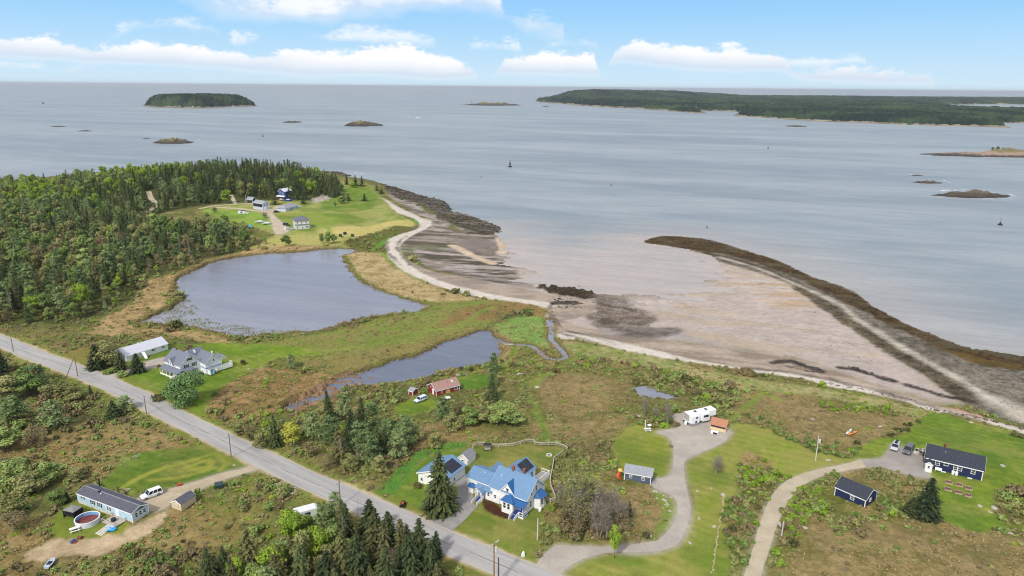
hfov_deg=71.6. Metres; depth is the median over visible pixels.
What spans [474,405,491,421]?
broadleaf tree
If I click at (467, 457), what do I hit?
garden shed
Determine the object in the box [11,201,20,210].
broadleaf tree
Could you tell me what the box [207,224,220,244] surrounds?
pine tree
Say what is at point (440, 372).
shrub
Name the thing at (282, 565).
spruce tree
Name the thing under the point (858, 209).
sea water
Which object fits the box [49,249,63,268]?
pine tree
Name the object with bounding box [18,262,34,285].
pine tree
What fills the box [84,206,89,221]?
spruce tree
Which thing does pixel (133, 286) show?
spruce tree
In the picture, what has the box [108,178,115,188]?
broadleaf tree
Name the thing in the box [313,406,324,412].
shrub
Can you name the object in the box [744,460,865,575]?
gravel lane
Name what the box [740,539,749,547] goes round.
shrub
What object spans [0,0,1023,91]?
sky
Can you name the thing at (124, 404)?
broadleaf tree
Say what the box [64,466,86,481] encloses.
broadleaf tree
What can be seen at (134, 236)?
broadleaf tree
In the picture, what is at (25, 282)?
pine tree
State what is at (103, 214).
spruce tree
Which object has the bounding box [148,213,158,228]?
broadleaf tree
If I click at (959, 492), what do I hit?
raised bed
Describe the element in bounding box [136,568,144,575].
shrub
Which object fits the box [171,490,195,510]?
shed
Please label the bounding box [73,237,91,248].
broadleaf tree
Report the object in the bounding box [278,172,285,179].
pine tree
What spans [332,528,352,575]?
spruce tree
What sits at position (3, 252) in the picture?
spruce tree
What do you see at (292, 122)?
rock ledge
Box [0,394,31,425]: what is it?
bush
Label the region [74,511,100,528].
round pool
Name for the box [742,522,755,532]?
shrub
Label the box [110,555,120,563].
shrub
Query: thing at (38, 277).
spruce tree
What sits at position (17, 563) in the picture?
shrub
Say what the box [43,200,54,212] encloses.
pine tree
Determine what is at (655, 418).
shrub
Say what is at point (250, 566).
broadleaf tree
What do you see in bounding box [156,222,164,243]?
spruce tree
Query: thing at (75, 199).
pine tree
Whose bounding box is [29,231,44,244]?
broadleaf tree
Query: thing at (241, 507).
shrub
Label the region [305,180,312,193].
broadleaf tree
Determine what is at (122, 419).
shrub
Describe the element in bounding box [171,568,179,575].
shrub
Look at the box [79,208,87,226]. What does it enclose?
spruce tree
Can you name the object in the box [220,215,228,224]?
broadleaf tree
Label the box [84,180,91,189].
broadleaf tree
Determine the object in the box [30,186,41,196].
broadleaf tree
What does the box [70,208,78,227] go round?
spruce tree
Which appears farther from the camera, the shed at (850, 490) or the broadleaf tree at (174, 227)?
the broadleaf tree at (174, 227)
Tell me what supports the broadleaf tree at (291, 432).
on the ground at (780, 309)
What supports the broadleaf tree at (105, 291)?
on the ground at (780, 309)
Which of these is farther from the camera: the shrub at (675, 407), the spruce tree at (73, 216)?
the spruce tree at (73, 216)
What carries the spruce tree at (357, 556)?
on the ground at (780, 309)
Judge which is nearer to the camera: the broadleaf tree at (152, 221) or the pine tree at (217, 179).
the broadleaf tree at (152, 221)
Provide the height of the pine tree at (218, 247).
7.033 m
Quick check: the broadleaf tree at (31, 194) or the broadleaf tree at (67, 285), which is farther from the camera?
the broadleaf tree at (31, 194)
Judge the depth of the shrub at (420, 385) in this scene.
221.90 m
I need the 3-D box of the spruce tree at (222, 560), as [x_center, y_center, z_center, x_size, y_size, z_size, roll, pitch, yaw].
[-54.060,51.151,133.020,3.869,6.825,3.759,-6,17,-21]
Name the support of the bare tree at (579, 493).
on the ground at (780, 309)
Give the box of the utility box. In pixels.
[711,430,718,434]
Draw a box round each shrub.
[0,457,10,463]
[3,483,14,490]
[5,559,21,572]
[9,418,28,429]
[13,413,33,423]
[15,366,25,375]
[33,460,42,467]
[55,403,71,412]
[72,408,84,414]
[77,400,90,408]
[82,416,100,426]
[95,565,108,574]
[102,368,117,374]
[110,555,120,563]
[111,562,121,569]
[112,486,121,492]
[116,370,128,376]
[118,415,128,421]
[124,549,134,559]
[135,489,146,496]
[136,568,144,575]
[138,550,155,565]
[139,420,149,427]
[140,550,167,575]
[150,392,164,401]
[150,561,175,575]
[162,552,171,560]
[169,317,182,327]
[170,556,178,567]
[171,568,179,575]
[172,553,183,563]
[176,546,190,562]
[184,566,195,573]
[185,545,207,559]
[197,548,216,566]
[232,547,242,553]
[233,334,243,339]
[237,502,247,511]
[238,418,246,423]
[239,492,248,500]
[248,522,260,537]
[254,535,264,542]
[255,483,261,489]
[257,523,264,528]
[261,419,270,426]
[262,481,276,489]
[262,502,274,512]
[263,486,272,492]
[265,533,273,538]
[272,486,287,500]
[273,502,282,510]
[275,483,293,493]
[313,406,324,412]
[376,389,385,395]
[413,481,421,488]
[416,383,427,388]
[420,387,427,392]
[422,377,432,383]
[435,369,444,374]
[535,552,542,557]
[541,524,549,531]
[542,535,551,543]
[544,530,551,536]
[548,506,555,511]
[551,367,559,372]
[551,476,561,486]
[552,525,561,531]
[553,500,561,508]
[555,518,573,534]
[567,528,582,540]
[594,440,602,447]
[623,530,630,536]
[632,379,640,384]
[642,531,649,537]
[643,414,654,423]
[649,413,659,420]
[659,422,668,428]
[666,370,678,380]
[670,405,678,412]
[680,373,693,382]
[712,381,719,386]
[715,386,730,391]
[719,394,734,404]
[722,526,731,534]
[723,379,735,388]
[727,523,736,531]
[730,494,740,504]
[738,512,746,517]
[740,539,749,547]
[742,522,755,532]
[747,497,757,502]
[747,511,754,518]
[765,556,778,565]
[771,546,782,554]
[776,559,785,566]
[782,508,792,513]
[786,536,800,546]
[827,473,837,482]
[829,469,839,476]
[851,526,867,537]
[879,504,887,510]
[1005,483,1023,495]
[1007,499,1019,508]
[1010,430,1023,437]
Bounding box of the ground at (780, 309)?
[0,167,1023,575]
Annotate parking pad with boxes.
[862,445,928,477]
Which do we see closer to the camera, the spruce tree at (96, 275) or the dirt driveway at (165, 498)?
the dirt driveway at (165, 498)
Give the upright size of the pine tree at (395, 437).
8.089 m
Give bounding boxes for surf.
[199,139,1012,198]
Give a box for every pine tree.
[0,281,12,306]
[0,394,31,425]
[2,199,11,214]
[6,273,18,283]
[8,237,21,248]
[8,245,18,261]
[8,260,23,280]
[10,229,21,239]
[15,263,32,284]
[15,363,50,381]
[17,276,25,289]
[18,222,31,233]
[18,227,34,244]
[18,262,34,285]
[19,201,28,214]
[21,246,31,262]
[24,279,32,293]
[31,202,37,212]
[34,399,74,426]
[38,209,48,222]
[38,243,46,253]
[39,197,50,208]
[39,266,57,287]
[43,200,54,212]
[45,284,53,299]
[47,251,65,273]
[48,214,57,226]
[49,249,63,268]
[50,280,56,292]
[51,192,62,203]
[51,269,62,281]
[51,285,70,314]
[55,218,65,233]
[57,212,64,223]
[65,208,72,221]
[70,196,78,208]
[71,266,89,286]
[75,216,88,233]
[81,200,89,212]
[83,258,93,280]
[85,198,94,207]
[88,228,96,238]
[89,219,102,238]
[94,197,103,208]
[95,211,104,220]
[95,245,101,255]
[97,274,108,289]
[101,198,111,210]
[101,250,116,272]
[107,230,114,241]
[107,251,119,271]
[108,237,122,254]
[112,212,124,225]
[112,239,124,255]
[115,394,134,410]
[118,245,129,261]
[121,251,129,265]
[124,227,131,236]
[125,204,131,216]
[126,244,134,259]
[134,187,144,204]
[135,246,141,256]
[137,196,144,208]
[137,253,145,267]
[139,236,149,258]
[141,200,148,213]
[146,172,154,185]
[148,232,156,242]
[151,202,158,211]
[158,180,164,193]
[159,245,165,254]
[160,182,167,197]
[171,243,180,255]
[174,177,179,194]
[177,181,187,198]
[179,220,185,232]
[186,184,197,203]
[188,228,195,240]
[192,224,198,232]
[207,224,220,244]
[214,174,224,188]
[215,221,227,239]
[216,232,223,243]
[217,243,222,253]
[218,161,226,172]
[222,220,228,231]
[228,223,240,239]
[255,566,279,575]
[263,538,291,574]
[264,179,271,193]
[274,178,280,188]
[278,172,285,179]
[283,177,289,186]
[285,354,295,367]
[302,410,323,441]
[312,501,334,530]
[315,172,321,182]
[316,415,340,443]
[324,171,330,183]
[328,491,340,522]
[335,385,355,420]
[339,183,345,193]
[345,420,368,452]
[357,431,384,462]
[361,402,381,433]
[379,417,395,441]
[386,428,411,456]
[396,414,419,445]
[434,396,454,417]
[484,365,497,383]
[487,352,500,369]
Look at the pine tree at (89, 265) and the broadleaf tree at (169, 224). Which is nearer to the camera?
the pine tree at (89, 265)
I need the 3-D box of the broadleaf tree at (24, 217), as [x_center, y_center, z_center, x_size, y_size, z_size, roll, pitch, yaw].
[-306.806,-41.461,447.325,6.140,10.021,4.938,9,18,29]
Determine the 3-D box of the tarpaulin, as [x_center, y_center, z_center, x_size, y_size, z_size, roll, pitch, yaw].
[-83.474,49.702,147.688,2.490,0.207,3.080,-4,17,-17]
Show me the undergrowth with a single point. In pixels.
(140, 279)
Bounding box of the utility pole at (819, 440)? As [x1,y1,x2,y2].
[815,436,820,460]
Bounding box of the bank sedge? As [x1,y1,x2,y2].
[131,246,572,409]
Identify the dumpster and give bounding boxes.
[214,481,222,489]
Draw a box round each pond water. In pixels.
[142,249,426,336]
[283,330,501,408]
[631,386,675,398]
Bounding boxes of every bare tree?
[378,542,395,558]
[553,480,566,508]
[559,466,605,524]
[560,486,576,510]
[567,479,592,527]
[586,480,606,527]
[588,497,612,536]
[594,483,619,516]
[600,506,613,538]
[606,487,622,522]
[610,498,631,523]
[641,395,648,414]
[651,407,659,415]
[663,401,673,423]
[710,455,724,473]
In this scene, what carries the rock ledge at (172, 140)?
in the sea water at (858, 209)
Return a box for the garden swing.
[483,443,491,449]
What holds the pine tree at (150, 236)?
on the ground at (780, 309)
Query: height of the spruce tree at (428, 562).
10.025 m
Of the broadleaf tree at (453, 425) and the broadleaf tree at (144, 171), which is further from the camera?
the broadleaf tree at (144, 171)
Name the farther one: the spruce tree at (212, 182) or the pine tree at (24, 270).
the spruce tree at (212, 182)
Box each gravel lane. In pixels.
[146,191,157,211]
[198,203,252,208]
[215,207,271,211]
[229,195,236,203]
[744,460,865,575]
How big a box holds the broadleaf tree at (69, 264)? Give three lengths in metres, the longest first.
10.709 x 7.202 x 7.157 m
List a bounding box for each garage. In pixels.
[115,336,168,361]
[416,454,466,485]
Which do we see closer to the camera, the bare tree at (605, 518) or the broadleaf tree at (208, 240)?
the bare tree at (605, 518)
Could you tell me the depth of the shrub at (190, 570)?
133.80 m
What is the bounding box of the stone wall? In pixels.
[710,495,724,572]
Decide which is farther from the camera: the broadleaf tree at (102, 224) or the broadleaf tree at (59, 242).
the broadleaf tree at (102, 224)
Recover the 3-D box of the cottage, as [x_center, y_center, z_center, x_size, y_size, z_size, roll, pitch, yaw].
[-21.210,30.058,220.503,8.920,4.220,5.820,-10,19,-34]
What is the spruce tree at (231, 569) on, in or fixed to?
on the ground at (780, 309)
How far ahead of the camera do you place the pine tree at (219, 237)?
417.33 m
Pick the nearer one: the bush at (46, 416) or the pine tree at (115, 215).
the bush at (46, 416)
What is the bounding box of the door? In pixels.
[173,503,178,509]
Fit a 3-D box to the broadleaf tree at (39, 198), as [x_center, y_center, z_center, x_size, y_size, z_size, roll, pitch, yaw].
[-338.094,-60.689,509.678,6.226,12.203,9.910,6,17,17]
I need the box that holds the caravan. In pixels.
[683,406,715,425]
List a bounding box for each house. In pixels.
[277,188,291,198]
[277,203,301,211]
[284,216,310,229]
[924,443,986,480]
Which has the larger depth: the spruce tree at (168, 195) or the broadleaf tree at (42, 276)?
the spruce tree at (168, 195)
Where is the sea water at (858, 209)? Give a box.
[0,83,1023,355]
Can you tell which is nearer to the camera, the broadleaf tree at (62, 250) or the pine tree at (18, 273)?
the pine tree at (18, 273)
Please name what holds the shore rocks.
on the ground at (780, 309)
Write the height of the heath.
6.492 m
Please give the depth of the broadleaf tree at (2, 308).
277.21 m
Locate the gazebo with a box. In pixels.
[62,504,83,518]
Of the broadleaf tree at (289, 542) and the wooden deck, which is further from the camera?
the wooden deck
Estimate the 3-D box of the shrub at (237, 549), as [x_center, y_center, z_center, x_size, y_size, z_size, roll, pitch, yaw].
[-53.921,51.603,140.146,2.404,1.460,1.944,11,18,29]
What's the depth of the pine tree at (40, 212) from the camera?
449.83 m
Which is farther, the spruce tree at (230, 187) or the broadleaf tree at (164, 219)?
the spruce tree at (230, 187)
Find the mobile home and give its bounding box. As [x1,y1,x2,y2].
[76,484,148,523]
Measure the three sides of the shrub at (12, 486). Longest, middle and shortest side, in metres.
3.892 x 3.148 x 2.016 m
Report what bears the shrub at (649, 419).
on the ground at (780, 309)
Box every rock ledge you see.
[152,137,192,143]
[283,121,300,122]
[344,120,385,126]
[464,102,521,105]
[787,125,806,126]
[914,180,941,183]
[932,189,1009,197]
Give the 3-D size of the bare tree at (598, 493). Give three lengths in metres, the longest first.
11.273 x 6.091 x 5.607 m
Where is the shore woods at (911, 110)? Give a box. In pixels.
[537,89,1023,125]
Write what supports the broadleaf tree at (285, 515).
on the ground at (780, 309)
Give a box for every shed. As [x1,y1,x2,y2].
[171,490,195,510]
[246,197,254,202]
[408,387,418,395]
[457,448,475,465]
[623,463,656,483]
[710,416,729,432]
[834,476,878,506]
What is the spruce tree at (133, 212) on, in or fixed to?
on the ground at (780, 309)
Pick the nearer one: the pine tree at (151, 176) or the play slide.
the play slide
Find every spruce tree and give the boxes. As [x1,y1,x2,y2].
[0,208,6,226]
[0,244,8,262]
[0,267,8,282]
[0,353,11,374]
[5,214,11,236]
[9,275,19,298]
[9,288,20,310]
[13,283,22,305]
[17,280,23,301]
[23,301,35,323]
[32,274,44,298]
[33,269,45,291]
[47,214,55,230]
[55,268,63,294]
[61,223,66,241]
[63,272,70,293]
[64,490,71,503]
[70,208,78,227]
[76,202,81,216]
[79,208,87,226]
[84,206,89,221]
[85,344,111,371]
[88,385,93,399]
[89,274,99,298]
[91,258,99,287]
[96,182,101,198]
[97,178,105,197]
[97,261,113,289]
[101,206,105,221]
[102,400,125,421]
[105,181,110,198]
[107,206,113,220]
[114,352,128,371]
[118,210,126,229]
[118,218,124,233]
[120,263,129,284]
[122,235,129,252]
[123,187,126,202]
[124,191,132,211]
[128,271,137,290]
[128,353,147,374]
[129,247,140,271]
[131,210,137,224]
[137,175,145,189]
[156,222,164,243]
[161,188,168,206]
[163,230,171,248]
[167,187,175,204]
[173,184,179,203]
[177,222,183,238]
[185,222,191,237]
[195,187,204,203]
[197,548,222,575]
[198,232,205,245]
[202,185,211,203]
[209,179,216,196]
[216,182,221,197]
[216,546,227,575]
[223,167,228,183]
[225,556,240,575]
[227,175,234,193]
[235,529,263,575]
[246,178,254,198]
[261,166,266,180]
[261,179,268,197]
[266,178,273,195]
[266,414,284,449]
[268,554,286,575]
[269,187,278,204]
[271,177,276,194]
[274,545,290,575]
[289,545,311,575]
[290,180,295,195]
[300,192,307,204]
[301,183,308,199]
[314,550,339,575]
[320,174,325,187]
[323,390,337,424]
[326,176,332,193]
[327,424,351,463]
[330,568,338,575]
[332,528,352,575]
[335,498,343,534]
[335,503,363,548]
[341,410,357,448]
[343,534,373,575]
[352,519,361,542]
[354,397,370,429]
[358,499,379,540]
[360,514,380,562]
[365,508,381,537]
[366,565,373,575]
[370,520,394,574]
[371,547,399,575]
[371,549,376,571]
[373,425,389,453]
[377,511,396,548]
[390,519,411,567]
[393,544,402,575]
[395,534,426,575]
[405,524,412,543]
[410,518,435,561]
[418,451,461,522]
[419,540,442,575]
[432,531,443,560]
[432,563,441,575]
[485,374,500,402]
[578,528,583,541]
[625,501,632,518]
[909,478,944,524]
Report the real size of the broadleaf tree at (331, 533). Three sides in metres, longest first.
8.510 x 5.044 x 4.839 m
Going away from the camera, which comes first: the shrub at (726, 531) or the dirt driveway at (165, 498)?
the shrub at (726, 531)
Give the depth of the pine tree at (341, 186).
606.77 m
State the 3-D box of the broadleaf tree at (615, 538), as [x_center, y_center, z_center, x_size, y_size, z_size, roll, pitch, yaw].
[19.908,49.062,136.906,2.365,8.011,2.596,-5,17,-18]
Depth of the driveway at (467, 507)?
154.06 m
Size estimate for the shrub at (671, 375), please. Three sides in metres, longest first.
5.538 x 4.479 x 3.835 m
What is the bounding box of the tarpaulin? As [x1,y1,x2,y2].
[105,524,115,531]
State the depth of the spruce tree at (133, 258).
355.61 m
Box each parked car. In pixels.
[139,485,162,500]
[413,394,427,402]
[890,439,900,451]
[902,442,914,454]
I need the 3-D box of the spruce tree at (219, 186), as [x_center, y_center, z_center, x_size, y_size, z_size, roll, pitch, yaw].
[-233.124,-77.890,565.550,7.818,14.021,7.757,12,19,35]
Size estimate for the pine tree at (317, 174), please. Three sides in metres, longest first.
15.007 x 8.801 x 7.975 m
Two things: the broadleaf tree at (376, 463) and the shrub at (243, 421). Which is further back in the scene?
the shrub at (243, 421)
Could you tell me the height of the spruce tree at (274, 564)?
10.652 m
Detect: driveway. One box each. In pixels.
[109,357,164,378]
[137,464,259,510]
[264,205,288,233]
[432,473,477,530]
[536,413,731,574]
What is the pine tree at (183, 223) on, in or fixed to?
on the ground at (780, 309)
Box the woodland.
[0,156,341,321]
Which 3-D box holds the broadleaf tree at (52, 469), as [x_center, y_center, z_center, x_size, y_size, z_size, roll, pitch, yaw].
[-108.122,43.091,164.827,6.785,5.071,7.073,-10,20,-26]
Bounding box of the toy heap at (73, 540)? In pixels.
[70,538,77,543]
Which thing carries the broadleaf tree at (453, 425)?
on the ground at (780, 309)
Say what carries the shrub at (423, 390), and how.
on the ground at (780, 309)
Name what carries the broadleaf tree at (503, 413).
on the ground at (780, 309)
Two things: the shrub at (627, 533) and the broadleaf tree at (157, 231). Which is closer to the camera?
the shrub at (627, 533)
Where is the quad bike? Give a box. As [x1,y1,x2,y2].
[399,500,405,507]
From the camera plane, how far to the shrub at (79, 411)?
199.34 m
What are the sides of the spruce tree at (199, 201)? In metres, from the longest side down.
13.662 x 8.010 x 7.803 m
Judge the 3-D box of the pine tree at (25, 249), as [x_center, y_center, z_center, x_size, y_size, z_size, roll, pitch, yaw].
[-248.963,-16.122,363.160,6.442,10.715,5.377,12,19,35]
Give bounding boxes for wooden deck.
[95,512,126,535]
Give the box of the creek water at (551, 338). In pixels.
[499,320,567,359]
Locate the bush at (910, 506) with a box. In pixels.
[900,497,919,520]
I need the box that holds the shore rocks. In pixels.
[384,184,915,402]
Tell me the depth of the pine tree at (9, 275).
319.43 m
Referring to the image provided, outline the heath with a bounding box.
[0,300,1023,575]
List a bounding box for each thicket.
[0,298,1023,575]
[549,399,925,566]
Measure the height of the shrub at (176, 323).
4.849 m
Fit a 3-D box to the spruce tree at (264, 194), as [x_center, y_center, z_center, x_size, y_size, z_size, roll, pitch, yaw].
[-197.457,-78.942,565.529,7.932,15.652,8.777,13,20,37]
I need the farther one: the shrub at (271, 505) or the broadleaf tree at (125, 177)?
the broadleaf tree at (125, 177)
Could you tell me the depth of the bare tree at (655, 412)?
198.62 m
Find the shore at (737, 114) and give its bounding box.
[535,100,1023,127]
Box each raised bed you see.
[944,486,951,491]
[945,479,952,484]
[954,489,961,494]
[955,482,962,486]
[964,492,971,497]
[965,485,972,490]
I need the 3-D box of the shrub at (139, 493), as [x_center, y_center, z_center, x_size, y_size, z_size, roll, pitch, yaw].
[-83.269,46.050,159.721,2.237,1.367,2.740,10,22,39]
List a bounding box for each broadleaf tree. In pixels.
[0,198,9,207]
[0,228,9,240]
[0,238,7,249]
[0,299,7,321]
[0,375,23,397]
[0,426,25,449]
[0,457,32,486]
[0,492,27,520]
[0,509,31,530]
[1,309,12,321]
[3,250,18,262]
[4,240,10,253]
[4,278,12,294]
[6,206,18,214]
[6,227,16,235]
[8,214,19,227]
[8,470,48,497]
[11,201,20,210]
[11,373,44,393]
[14,240,25,248]
[17,250,29,261]
[18,189,27,198]
[20,214,29,225]
[20,425,46,447]
[21,238,27,246]
[21,285,38,307]
[23,296,37,308]
[27,192,37,200]
[27,303,35,313]
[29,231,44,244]
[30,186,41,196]
[30,223,43,237]
[30,461,62,482]
[31,255,38,266]
[32,244,44,258]
[32,247,43,265]
[33,214,44,223]
[34,195,44,203]
[37,292,53,306]
[38,234,52,252]
[38,267,44,280]
[38,377,68,395]
[40,205,52,215]
[40,223,49,232]
[42,258,50,267]
[43,306,52,318]
[44,488,66,504]
[46,230,60,241]
[47,242,58,252]
[51,238,64,247]
[52,286,71,310]
[53,200,63,207]
[56,245,73,264]
[57,224,66,236]
[62,385,84,400]
[63,280,75,301]
[64,220,74,234]
[64,232,71,241]
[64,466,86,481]
[65,254,76,265]
[65,254,77,268]
[65,267,78,284]
[66,303,79,318]
[69,283,90,305]
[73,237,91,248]
[74,181,82,189]
[74,229,82,241]
[75,253,87,270]
[79,248,92,259]
[79,258,92,274]
[81,301,91,313]
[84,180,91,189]
[86,290,98,303]
[87,173,96,182]
[87,238,95,248]
[88,193,98,205]
[88,339,120,364]
[89,200,96,210]
[91,256,103,271]
[93,207,104,215]
[94,235,106,249]
[95,226,106,238]
[97,221,105,234]
[98,243,112,255]
[101,286,108,299]
[106,223,118,232]
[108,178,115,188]
[112,206,125,217]
[113,276,122,285]
[114,232,122,241]
[116,255,122,264]
[117,264,124,273]
[121,175,127,183]
[125,260,132,270]
[128,224,136,237]
[131,233,138,242]
[138,168,150,181]
[138,223,147,238]
[141,223,151,235]
[144,243,158,262]
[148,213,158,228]
[154,225,164,235]
[154,253,161,264]
[155,215,170,227]
[160,369,206,408]
[163,162,174,172]
[165,221,171,231]
[167,225,178,234]
[170,232,182,248]
[172,217,186,231]
[178,163,186,171]
[179,234,192,251]
[190,216,201,230]
[192,172,201,182]
[195,225,204,235]
[199,216,209,228]
[203,235,216,250]
[208,218,221,224]
[210,244,218,255]
[220,189,231,200]
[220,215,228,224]
[225,177,233,185]
[225,555,246,574]
[233,422,244,433]
[238,181,244,196]
[239,227,249,242]
[241,425,257,439]
[242,561,258,575]
[246,182,253,195]
[246,564,262,575]
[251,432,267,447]
[255,543,286,565]
[277,510,299,538]
[279,509,308,543]
[279,536,293,568]
[280,235,291,245]
[280,422,301,447]
[287,529,315,570]
[293,417,306,434]
[294,170,299,178]
[300,514,317,534]
[303,440,318,456]
[304,525,328,556]
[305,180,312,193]
[312,181,316,191]
[313,544,335,573]
[319,233,323,241]
[320,452,335,469]
[323,523,339,552]
[324,232,331,241]
[331,234,336,241]
[338,196,346,201]
[340,452,358,470]
[370,455,387,471]
[406,425,425,440]
[427,432,441,447]
[441,412,463,432]
[454,400,465,413]
[462,405,478,425]
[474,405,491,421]
[487,400,515,424]
[506,410,525,423]
[559,503,573,523]
[571,510,590,532]
[590,510,610,531]
[608,524,620,558]
[609,511,631,532]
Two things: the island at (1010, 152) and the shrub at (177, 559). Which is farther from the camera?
the island at (1010, 152)
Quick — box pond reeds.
[140,298,307,335]
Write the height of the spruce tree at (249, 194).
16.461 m
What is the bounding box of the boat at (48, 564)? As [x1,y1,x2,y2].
[43,557,54,568]
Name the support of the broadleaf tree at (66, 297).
on the ground at (780, 309)
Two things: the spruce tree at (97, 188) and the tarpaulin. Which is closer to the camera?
the tarpaulin
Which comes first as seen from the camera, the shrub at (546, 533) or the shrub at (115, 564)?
the shrub at (115, 564)
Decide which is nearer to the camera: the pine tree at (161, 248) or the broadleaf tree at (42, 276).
the broadleaf tree at (42, 276)
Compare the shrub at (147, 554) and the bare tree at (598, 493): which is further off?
the bare tree at (598, 493)
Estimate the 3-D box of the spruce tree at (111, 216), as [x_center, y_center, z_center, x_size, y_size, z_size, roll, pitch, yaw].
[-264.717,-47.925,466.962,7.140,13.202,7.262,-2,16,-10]
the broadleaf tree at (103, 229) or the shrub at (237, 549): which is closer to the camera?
the shrub at (237, 549)
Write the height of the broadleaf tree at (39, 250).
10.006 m
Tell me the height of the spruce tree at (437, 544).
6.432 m
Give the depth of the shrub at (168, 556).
137.28 m
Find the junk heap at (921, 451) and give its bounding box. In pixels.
[913,448,924,455]
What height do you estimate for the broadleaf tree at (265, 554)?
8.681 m
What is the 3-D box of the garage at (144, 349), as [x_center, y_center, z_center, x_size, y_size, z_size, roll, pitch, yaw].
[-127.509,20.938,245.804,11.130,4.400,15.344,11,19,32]
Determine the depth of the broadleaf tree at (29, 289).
291.44 m
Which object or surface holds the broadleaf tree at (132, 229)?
on the ground at (780, 309)
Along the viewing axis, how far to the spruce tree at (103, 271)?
323.49 m
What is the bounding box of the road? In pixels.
[0,334,562,575]
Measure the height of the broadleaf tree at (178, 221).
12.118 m
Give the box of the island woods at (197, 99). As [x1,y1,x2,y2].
[144,93,254,106]
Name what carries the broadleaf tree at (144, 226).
on the ground at (780, 309)
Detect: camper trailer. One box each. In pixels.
[238,210,248,213]
[293,503,318,518]
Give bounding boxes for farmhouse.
[159,346,200,377]
[465,457,549,520]
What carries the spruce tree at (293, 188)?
on the ground at (780, 309)
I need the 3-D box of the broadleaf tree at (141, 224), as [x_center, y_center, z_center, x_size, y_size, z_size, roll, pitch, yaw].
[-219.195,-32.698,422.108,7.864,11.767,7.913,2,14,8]
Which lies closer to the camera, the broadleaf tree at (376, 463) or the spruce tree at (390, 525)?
the spruce tree at (390, 525)
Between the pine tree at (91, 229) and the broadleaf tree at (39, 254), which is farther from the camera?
the pine tree at (91, 229)
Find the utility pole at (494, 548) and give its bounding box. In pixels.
[489,539,498,575]
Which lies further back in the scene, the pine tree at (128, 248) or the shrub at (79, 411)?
the pine tree at (128, 248)
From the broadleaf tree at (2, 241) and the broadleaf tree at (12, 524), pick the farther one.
the broadleaf tree at (2, 241)
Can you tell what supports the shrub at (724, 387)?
on the ground at (780, 309)
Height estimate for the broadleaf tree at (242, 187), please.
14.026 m
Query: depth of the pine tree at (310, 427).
183.08 m
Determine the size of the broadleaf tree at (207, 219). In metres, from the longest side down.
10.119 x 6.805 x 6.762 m
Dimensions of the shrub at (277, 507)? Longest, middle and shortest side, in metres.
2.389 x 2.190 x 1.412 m
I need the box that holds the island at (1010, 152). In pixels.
[922,147,1023,157]
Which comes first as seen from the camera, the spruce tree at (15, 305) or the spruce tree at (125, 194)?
the spruce tree at (15, 305)
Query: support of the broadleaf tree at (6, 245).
on the ground at (780, 309)
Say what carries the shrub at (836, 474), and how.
on the ground at (780, 309)
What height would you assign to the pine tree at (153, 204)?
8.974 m
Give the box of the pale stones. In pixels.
[125,195,672,511]
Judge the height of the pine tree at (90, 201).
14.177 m
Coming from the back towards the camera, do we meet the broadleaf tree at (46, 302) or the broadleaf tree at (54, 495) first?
the broadleaf tree at (46, 302)
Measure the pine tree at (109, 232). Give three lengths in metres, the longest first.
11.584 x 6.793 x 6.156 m
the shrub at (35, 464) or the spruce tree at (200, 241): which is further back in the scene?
the spruce tree at (200, 241)
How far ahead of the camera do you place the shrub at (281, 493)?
157.41 m
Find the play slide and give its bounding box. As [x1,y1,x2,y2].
[617,468,622,479]
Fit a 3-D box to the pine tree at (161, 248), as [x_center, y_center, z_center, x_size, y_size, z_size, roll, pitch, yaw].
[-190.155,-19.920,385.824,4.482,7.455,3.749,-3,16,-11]
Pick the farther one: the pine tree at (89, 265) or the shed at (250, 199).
the shed at (250, 199)
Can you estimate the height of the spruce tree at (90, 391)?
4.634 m
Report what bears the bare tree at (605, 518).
on the ground at (780, 309)
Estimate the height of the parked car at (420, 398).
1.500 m
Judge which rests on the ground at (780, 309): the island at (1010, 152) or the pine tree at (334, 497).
the pine tree at (334, 497)
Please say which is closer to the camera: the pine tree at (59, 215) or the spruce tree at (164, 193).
the pine tree at (59, 215)
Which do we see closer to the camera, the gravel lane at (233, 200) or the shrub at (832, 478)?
the shrub at (832, 478)
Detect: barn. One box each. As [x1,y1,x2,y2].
[196,349,232,374]
[252,200,269,210]
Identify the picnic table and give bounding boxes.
[69,526,80,532]
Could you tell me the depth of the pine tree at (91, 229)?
417.70 m
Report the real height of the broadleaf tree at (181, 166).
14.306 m
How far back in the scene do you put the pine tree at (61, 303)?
282.57 m
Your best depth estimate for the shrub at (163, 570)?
131.98 m
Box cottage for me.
[427,374,460,395]
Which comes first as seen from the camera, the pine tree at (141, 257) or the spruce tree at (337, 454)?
the spruce tree at (337, 454)
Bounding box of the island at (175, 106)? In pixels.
[144,104,256,107]
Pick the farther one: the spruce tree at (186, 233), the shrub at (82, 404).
the spruce tree at (186, 233)
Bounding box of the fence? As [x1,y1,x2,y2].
[472,439,567,503]
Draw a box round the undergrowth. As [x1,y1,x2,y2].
[0,219,1023,575]
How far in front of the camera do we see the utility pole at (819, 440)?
176.55 m
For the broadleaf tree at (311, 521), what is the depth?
142.34 m
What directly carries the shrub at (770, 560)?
on the ground at (780, 309)
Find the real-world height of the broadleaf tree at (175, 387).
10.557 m
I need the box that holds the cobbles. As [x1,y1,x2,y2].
[592,240,1023,429]

